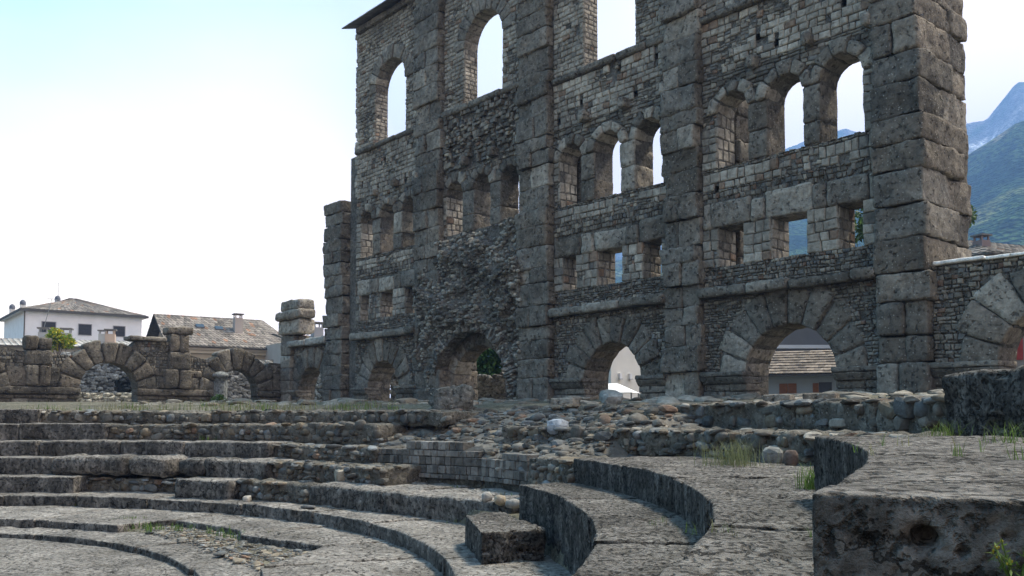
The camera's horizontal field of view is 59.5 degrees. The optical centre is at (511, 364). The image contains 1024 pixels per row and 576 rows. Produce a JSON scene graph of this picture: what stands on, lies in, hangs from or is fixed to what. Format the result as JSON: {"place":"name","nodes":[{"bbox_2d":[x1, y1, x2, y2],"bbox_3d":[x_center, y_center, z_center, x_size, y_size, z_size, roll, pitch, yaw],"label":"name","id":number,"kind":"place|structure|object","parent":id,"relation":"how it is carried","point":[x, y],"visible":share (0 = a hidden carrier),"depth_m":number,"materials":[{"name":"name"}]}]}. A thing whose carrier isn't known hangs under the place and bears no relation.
{"place":"outdoors","nodes":[
{"label":"outdoors","id":0,"kind":"place"},
{"bbox_2d":[141,525,309,569],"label":"gravel","id":1,"kind":"structure","parent":0,"point":[255,561],"depth_m":13.31,"materials":[{"name":"grey gravel"}]},
{"bbox_2d":[0,394,930,574],"bbox_3d":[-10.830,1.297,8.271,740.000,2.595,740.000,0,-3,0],"label":"ground","id":2,"kind":"structure","parent":0,"point":[553,554],"depth_m":23.61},
{"bbox_2d":[0,409,57,423],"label":"seating block","id":3,"kind":"structure","parent":2,"relation":"on","point":[17,416],"depth_m":22.00,"materials":[{"name":"stone"}]},
{"bbox_2d":[0,474,100,493],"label":"seating block","id":4,"kind":"structure","parent":2,"relation":"on","point":[50,483],"depth_m":19.09,"materials":[{"name":"stone"}]},
{"bbox_2d":[44,327,76,354],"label":"shrub","id":5,"kind":"object","parent":2,"relation":"on","point":[60,340],"visible":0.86,"depth_m":56.06,"materials":[{"name":"green plant"}]},
{"bbox_2d":[0,423,129,440],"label":"seating block","id":6,"kind":"structure","parent":2,"relation":"on","point":[54,431],"depth_m":21.27,"materials":[{"name":"stone"}]},
{"bbox_2d":[0,298,130,354],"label":"house","id":7,"kind":"structure","parent":2,"relation":"on","point":[15,343],"depth_m":73.56,"materials":[{"name":"paint"}]},
{"bbox_2d":[0,283,148,340],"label":"white house","id":8,"kind":"structure","parent":2,"relation":"on","point":[85,320],"depth_m":94.24,"materials":[{"name":"paint"}]},
{"bbox_2d":[41,321,55,331],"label":"window","id":9,"kind":"structure","parent":8,"relation":"in","point":[48,323],"depth_m":91.61,"materials":[{"name":"glass"}]},
{"bbox_2d":[78,323,91,335],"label":"window","id":10,"kind":"structure","parent":8,"relation":"in","point":[83,329],"depth_m":93.76,"materials":[{"name":"glass"}]},
{"bbox_2d":[113,325,125,336],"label":"window","id":11,"kind":"structure","parent":8,"relation":"in","point":[120,332],"depth_m":95.89,"materials":[{"name":"glass"}]},
{"bbox_2d":[0,538,187,575],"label":"orchestra floor","id":12,"kind":"structure","parent":2,"relation":"on","point":[24,557],"depth_m":12.92,"materials":[{"name":"stone"}]},
{"bbox_2d":[61,351,131,393],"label":"rubble wall","id":13,"kind":"structure","parent":2,"relation":"on","point":[101,378],"depth_m":46.74,"materials":[{"name":"grey stone"}]},
{"bbox_2d":[78,392,131,401],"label":"rubble wall","id":14,"kind":"structure","parent":2,"relation":"on","point":[102,397],"depth_m":43.14,"materials":[{"name":"grey stone"}]},
{"bbox_2d":[112,376,131,392],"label":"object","id":15,"kind":"structure","parent":2,"relation":"on","point":[122,384],"depth_m":49.30,"materials":[{"name":"grey stone"}]},
{"bbox_2d":[0,526,259,575],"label":"seating step","id":16,"kind":"object","parent":2,"relation":"on","point":[189,559],"visible":0.57,"depth_m":13.85,"materials":[{"name":"stone"}]},
{"bbox_2d":[0,505,442,575],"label":"seating step","id":17,"kind":"object","parent":16,"relation":"on","point":[333,552],"visible":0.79,"depth_m":14.19,"materials":[{"name":"stone"}]},
{"bbox_2d":[0,326,280,401],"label":"ruined arcade","id":18,"kind":"object","parent":2,"relation":"on","point":[161,369],"visible":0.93,"depth_m":41.20,"materials":[{"name":"stone"}]},
{"bbox_2d":[0,439,295,458],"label":"seating block","id":19,"kind":"structure","parent":2,"relation":"on","point":[225,449],"depth_m":20.32,"materials":[{"name":"stone"}]},
{"bbox_2d":[0,453,297,479],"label":"seating block","id":20,"kind":"structure","parent":2,"relation":"on","point":[165,466],"depth_m":19.28,"materials":[{"name":"stone"}]},
{"bbox_2d":[175,476,249,499],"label":"seating block","id":21,"kind":"structure","parent":2,"relation":"on","point":[209,488],"depth_m":17.93,"materials":[{"name":"stone"}]},
{"bbox_2d":[146,313,280,359],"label":"slate roof house","id":22,"kind":"structure","parent":2,"relation":"on","point":[209,337],"depth_m":84.30,"materials":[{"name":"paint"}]},
{"bbox_2d":[210,394,225,400],"bbox_3d":[-12.924,1.656,39.466,0.683,0.808,0.566,2,-4,-27],"label":"shrub","id":23,"kind":"object","parent":2,"relation":"on","point":[219,396],"visible":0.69,"depth_m":39.39,"materials":[{"name":"green plant"}]},
{"bbox_2d":[213,371,228,399],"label":"column stump","id":24,"kind":"object","parent":2,"relation":"on","point":[220,382],"visible":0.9,"depth_m":43.23,"materials":[{"name":"grey stone"}]},
{"bbox_2d":[226,359,272,398],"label":"rubble wall","id":25,"kind":"structure","parent":2,"relation":"on","point":[238,385],"depth_m":50.84,"materials":[{"name":"grey stone"}]},
{"bbox_2d":[104,420,409,444],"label":"cobble wall","id":26,"kind":"structure","parent":2,"relation":"on","point":[360,432],"depth_m":20.36,"materials":[{"name":"stone"}]},
{"bbox_2d":[41,408,478,427],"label":"cobble wall","id":27,"kind":"structure","parent":26,"relation":"on","point":[418,418],"depth_m":21.31,"materials":[{"name":"stone"}]},
{"bbox_2d":[236,477,329,503],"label":"cobble wall","id":28,"kind":"structure","parent":2,"relation":"on","point":[280,490],"depth_m":17.30,"materials":[{"name":"stone"}]},
{"bbox_2d":[0,491,571,575],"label":"seating step","id":29,"kind":"object","parent":2,"relation":"on","point":[441,546],"visible":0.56,"depth_m":14.67,"materials":[{"name":"stone"}]},
{"bbox_2d":[86,475,185,492],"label":"cobble wall","id":30,"kind":"structure","parent":29,"relation":"on","point":[120,483],"depth_m":19.34,"materials":[{"name":"stone"}]},
{"bbox_2d":[243,495,251,501],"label":"boulder","id":31,"kind":"object","parent":29,"relation":"on","point":[247,498],"visible":0.89,"depth_m":17.19,"materials":[{"name":"stone"}]},
{"bbox_2d":[301,505,315,508],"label":"boulder","id":32,"kind":"object","parent":29,"relation":"on","point":[308,506],"visible":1,"depth_m":15.98,"materials":[{"name":"stone"}]},
{"bbox_2d":[309,481,519,521],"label":"seating block","id":33,"kind":"structure","parent":29,"relation":"on","point":[442,501],"depth_m":15.04,"materials":[{"name":"stone"}]},
{"bbox_2d":[334,469,344,480],"bbox_3d":[-3.280,2.119,17.255,0.292,0.320,0.474,1,-3,-19],"label":"boulder","id":34,"kind":"object","parent":33,"relation":"on","point":[338,474],"visible":0.52,"depth_m":17.04,"materials":[{"name":"stone"}]},
{"bbox_2d":[377,441,539,491],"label":"patch wall","id":35,"kind":"structure","parent":33,"relation":"on","point":[448,462],"depth_m":16.45,"materials":[{"name":"stone"}]},
{"bbox_2d":[481,492,492,501],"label":"boulder","id":36,"kind":"object","parent":33,"relation":"on","point":[486,496],"visible":0.99,"depth_m":13.55,"materials":[{"name":"stone"}]},
{"bbox_2d":[494,495,505,505],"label":"boulder","id":37,"kind":"object","parent":33,"relation":"on","point":[499,500],"visible":0.97,"depth_m":13.11,"materials":[{"name":"stone"}]},
{"bbox_2d":[465,511,545,564],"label":"stone block","id":38,"kind":"structure","parent":29,"relation":"on","point":[497,537],"depth_m":10.30,"materials":[{"name":"grey stone"}]},
{"bbox_2d":[265,322,323,363],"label":"grey house","id":39,"kind":"structure","parent":2,"relation":"on","point":[273,352],"depth_m":82.30,"materials":[{"name":"paint"}]},
{"bbox_2d":[275,299,325,401],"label":"ruined wall","id":40,"kind":"structure","parent":2,"relation":"on","point":[302,363],"depth_m":44.59,"materials":[{"name":"stone"}]},
{"bbox_2d":[315,373,322,399],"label":"rubble wall","id":41,"kind":"structure","parent":2,"relation":"on","point":[318,386],"depth_m":49.56,"materials":[{"name":"grey stone"}]},
{"bbox_2d":[268,459,420,485],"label":"cobble wall","id":42,"kind":"structure","parent":2,"relation":"on","point":[322,471],"depth_m":17.10,"materials":[{"name":"stone"}]},
{"bbox_2d":[271,442,404,463],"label":"cobble wall","id":43,"kind":"structure","parent":42,"relation":"on","point":[358,453],"depth_m":18.41,"materials":[{"name":"stone"}]},
{"bbox_2d":[390,371,398,401],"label":"rubble wall","id":44,"kind":"structure","parent":2,"relation":"on","point":[394,381],"depth_m":43.78,"materials":[{"name":"grey stone"}]},
{"bbox_2d":[428,384,475,409],"bbox_3d":[-1.397,0.828,20.733,1.098,0.778,0.874,0,-3,0],"label":"masonry lump","id":45,"kind":"object","parent":2,"relation":"on","point":[461,396],"visible":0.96,"depth_m":20.36,"materials":[{"name":"grey stone"}]},
{"bbox_2d":[476,348,502,376],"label":"tree","id":46,"kind":"object","parent":2,"relation":"on","point":[490,365],"visible":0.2,"depth_m":45.30,"materials":[{"name":"green plant"}]},
{"bbox_2d":[476,372,505,399],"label":"rubble wall","id":47,"kind":"structure","parent":2,"relation":"on","point":[489,386],"depth_m":39.18,"materials":[{"name":"grey stone"}]},
{"bbox_2d":[505,498,518,508],"bbox_3d":[0.025,1.975,12.748,0.247,0.148,0.170,0,-3,0],"label":"boulder","id":48,"kind":"object","parent":2,"relation":"on","point":[513,503],"visible":0.83,"depth_m":12.69,"materials":[{"name":"stone"}]},
{"bbox_2d":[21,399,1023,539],"bbox_3d":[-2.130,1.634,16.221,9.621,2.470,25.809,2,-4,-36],"label":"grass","id":49,"kind":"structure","parent":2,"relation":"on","point":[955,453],"depth_m":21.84,"materials":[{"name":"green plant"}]},
{"bbox_2d":[118,389,944,406],"bbox_3d":[2.422,0.855,18.462,12.767,0.807,35.776,3,-4,-39],"label":"rubble","id":50,"kind":"object","parent":2,"relation":"on","point":[667,399],"visible":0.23,"depth_m":21.43,"materials":[{"name":"stone"}]},
{"bbox_2d":[803,393,839,398],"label":"foundation block","id":51,"kind":"structure","parent":50,"relation":"on","point":[819,395],"depth_m":14.64,"materials":[{"name":"grey stone"}]},
{"bbox_2d":[369,403,701,472],"bbox_3d":[0.377,1.749,17.239,3.819,2.059,8.515,3,-4,-39],"label":"rubble","id":52,"kind":"object","parent":2,"relation":"on","point":[481,431],"visible":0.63,"depth_m":16.16,"materials":[{"name":"stone"}]},
{"bbox_2d":[549,398,579,405],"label":"foundation block","id":53,"kind":"structure","parent":2,"relation":"on","point":[557,401],"depth_m":19.23,"materials":[{"name":"grey stone"}]},
{"bbox_2d":[527,454,621,484],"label":"cobble wall","id":54,"kind":"structure","parent":2,"relation":"on","point":[549,469],"depth_m":13.56,"materials":[{"name":"stone"}]},
{"bbox_2d":[519,483,702,575],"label":"seating step","id":55,"kind":"object","parent":2,"relation":"on","point":[592,531],"visible":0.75,"depth_m":8.36,"materials":[{"name":"stone"}]},
{"bbox_2d":[608,383,638,398],"bbox_3d":[4.557,1.393,39.984,2.000,1.150,1.600,-1,-3,20],"label":"canopy","id":56,"kind":"object","parent":2,"relation":"on","point":[618,387],"visible":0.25,"depth_m":39.52,"materials":[{"name":"paint"}]},
{"bbox_2d":[608,346,640,398],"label":"concrete building","id":57,"kind":"structure","parent":2,"relation":"on","point":[624,369],"depth_m":48.59,"materials":[{"name":"paint"}]},
{"bbox_2d":[322,0,971,401],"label":"theatre facade","id":58,"kind":"structure","parent":2,"relation":"on","point":[446,262],"depth_m":27.73,"materials":[{"name":"stone"}]},
{"bbox_2d":[573,456,814,575],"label":"seating step","id":59,"kind":"object","parent":2,"relation":"on","point":[765,509],"visible":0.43,"depth_m":6.69,"materials":[{"name":"stone"}]},
{"bbox_2d":[679,437,782,467],"bbox_3d":[2.582,1.002,10.504,1.172,0.368,1.116,-2,-4,31],"label":"grass tuft","id":60,"kind":"object","parent":59,"relation":"on","point":[726,461],"visible":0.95,"depth_m":10.44,"materials":[{"name":"green plant"}]},
{"bbox_2d":[761,447,782,463],"bbox_3d":[3.210,1.137,11.022,0.257,0.268,0.247,-1,-3,22],"label":"boulder","id":61,"kind":"object","parent":59,"relation":"on","point":[773,453],"visible":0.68,"depth_m":10.92,"materials":[{"name":"stone"}]},
{"bbox_2d":[783,450,798,465],"bbox_3d":[3.286,1.117,10.550,0.162,0.237,0.162,2,-3,-26],"label":"boulder","id":62,"kind":"object","parent":59,"relation":"on","point":[790,457],"visible":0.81,"depth_m":10.49,"materials":[{"name":"stone"}]},
{"bbox_2d":[786,462,814,489],"bbox_3d":[2.459,0.892,7.223,0.529,0.229,0.599,0,-3,0],"label":"grass tuft","id":63,"kind":"object","parent":59,"relation":"on","point":[810,486],"visible":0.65,"depth_m":7.26,"materials":[{"name":"green plant"}]},
{"bbox_2d":[812,435,1023,575],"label":"seating slab","id":64,"kind":"structure","parent":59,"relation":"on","point":[925,506],"depth_m":1.81,"materials":[{"name":"stone"}]},
{"bbox_2d":[921,419,973,435],"bbox_3d":[3.195,0.450,6.547,0.510,0.138,0.341,2,-4,-29],"label":"grass tuft","id":65,"kind":"object","parent":64,"relation":"on","point":[944,431],"visible":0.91,"depth_m":6.50,"materials":[{"name":"green plant"}]},
{"bbox_2d":[982,420,1023,442],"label":"grass tuft","id":66,"kind":"object","parent":64,"relation":"on","point":[1007,438],"visible":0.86,"depth_m":4.95,"materials":[{"name":"green plant"}]},
{"bbox_2d":[984,539,1023,575],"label":"flowering weed","id":67,"kind":"object","parent":64,"relation":"on","point":[1009,563],"visible":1,"depth_m":1.63,"materials":[{"name":"green plant"}]},
{"bbox_2d":[501,425,946,464],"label":"cobble wall","id":68,"kind":"structure","parent":2,"relation":"on","point":[647,441],"depth_m":13.00,"materials":[{"name":"stone"}]},
{"bbox_2d":[547,419,568,434],"bbox_3d":[0.830,1.101,15.867,0.347,0.301,0.444,-2,-4,33],"label":"boulder","id":69,"kind":"object","parent":68,"relation":"on","point":[552,424],"visible":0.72,"depth_m":15.71,"materials":[{"name":"stone"}]},
{"bbox_2d":[538,393,946,433],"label":"cobble wall","id":70,"kind":"structure","parent":68,"relation":"on","point":[913,414],"depth_m":12.40,"materials":[{"name":"stone"}]},
{"bbox_2d":[599,389,622,404],"bbox_3d":[2.079,0.683,18.774,0.475,0.357,0.678,0,-3,0],"label":"boulder","id":71,"kind":"object","parent":70,"relation":"on","point":[607,396],"visible":0.91,"depth_m":18.50,"materials":[{"name":"stone"}]},
{"bbox_2d":[763,394,794,401],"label":"foundation block","id":72,"kind":"structure","parent":2,"relation":"on","point":[774,397],"depth_m":15.59,"materials":[{"name":"grey stone"}]},
{"bbox_2d":[768,350,837,394],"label":"shuttered house","id":73,"kind":"structure","parent":2,"relation":"on","point":[800,372],"depth_m":56.26,"materials":[{"name":"paint"}]},
{"bbox_2d":[819,382,831,392],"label":"window","id":74,"kind":"structure","parent":73,"relation":"in","point":[823,386],"depth_m":55.29,"materials":[{"name":"grey glass"}]},
{"bbox_2d":[775,328,830,350],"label":"grey house","id":75,"kind":"structure","parent":2,"relation":"on","point":[806,339],"depth_m":68.20,"materials":[{"name":"paint"}]},
{"bbox_2d":[855,204,977,245],"bbox_3d":[17.081,-3.057,38.424,4.674,9.866,4.573,3,-4,-39],"label":"tree","id":76,"kind":"object","parent":2,"relation":"on","point":[859,232],"visible":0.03,"depth_m":38.39,"materials":[{"name":"green plant"}]},
{"bbox_2d":[929,252,1023,388],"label":"ruined wall","id":77,"kind":"structure","parent":2,"relation":"on","point":[978,313],"depth_m":20.08,"materials":[{"name":"stone"}]},
{"bbox_2d":[941,365,1023,436],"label":"stone block","id":78,"kind":"structure","parent":2,"relation":"on","point":[978,399],"depth_m":7.47,"materials":[{"name":"grey stone"}]},
{"bbox_2d":[968,233,1023,256],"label":"dark roof house","id":79,"kind":"structure","parent":2,"relation":"on","point":[987,247],"depth_m":62.77,"materials":[{"name":"paint"}]},
{"bbox_2d":[1016,336,1023,368],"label":"red shutter house","id":80,"kind":"structure","parent":2,"relation":"on","point":[1020,356],"depth_m":45.34,"materials":[{"name":"paint"}]},
{"bbox_2d":[0,0,1023,397],"label":"sky","id":81,"kind":"structure","parent":0,"point":[172,157],"materials":[{"name":"white"}]},
{"bbox_2d":[487,121,1023,367],"bbox_3d":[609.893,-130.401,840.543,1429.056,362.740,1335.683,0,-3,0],"label":"forested hill","id":82,"kind":"structure","parent":0,"point":[995,177],"depth_m":842.08,"materials":[{"name":"green plant"}]},
{"bbox_2d":[615,82,1023,260],"bbox_3d":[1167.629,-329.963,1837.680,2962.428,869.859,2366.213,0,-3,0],"label":"rocky mountain","id":83,"kind":"structure","parent":0,"point":[1007,113],"depth_m":2203.29,"materials":[{"name":"blue stone"}]}
]}

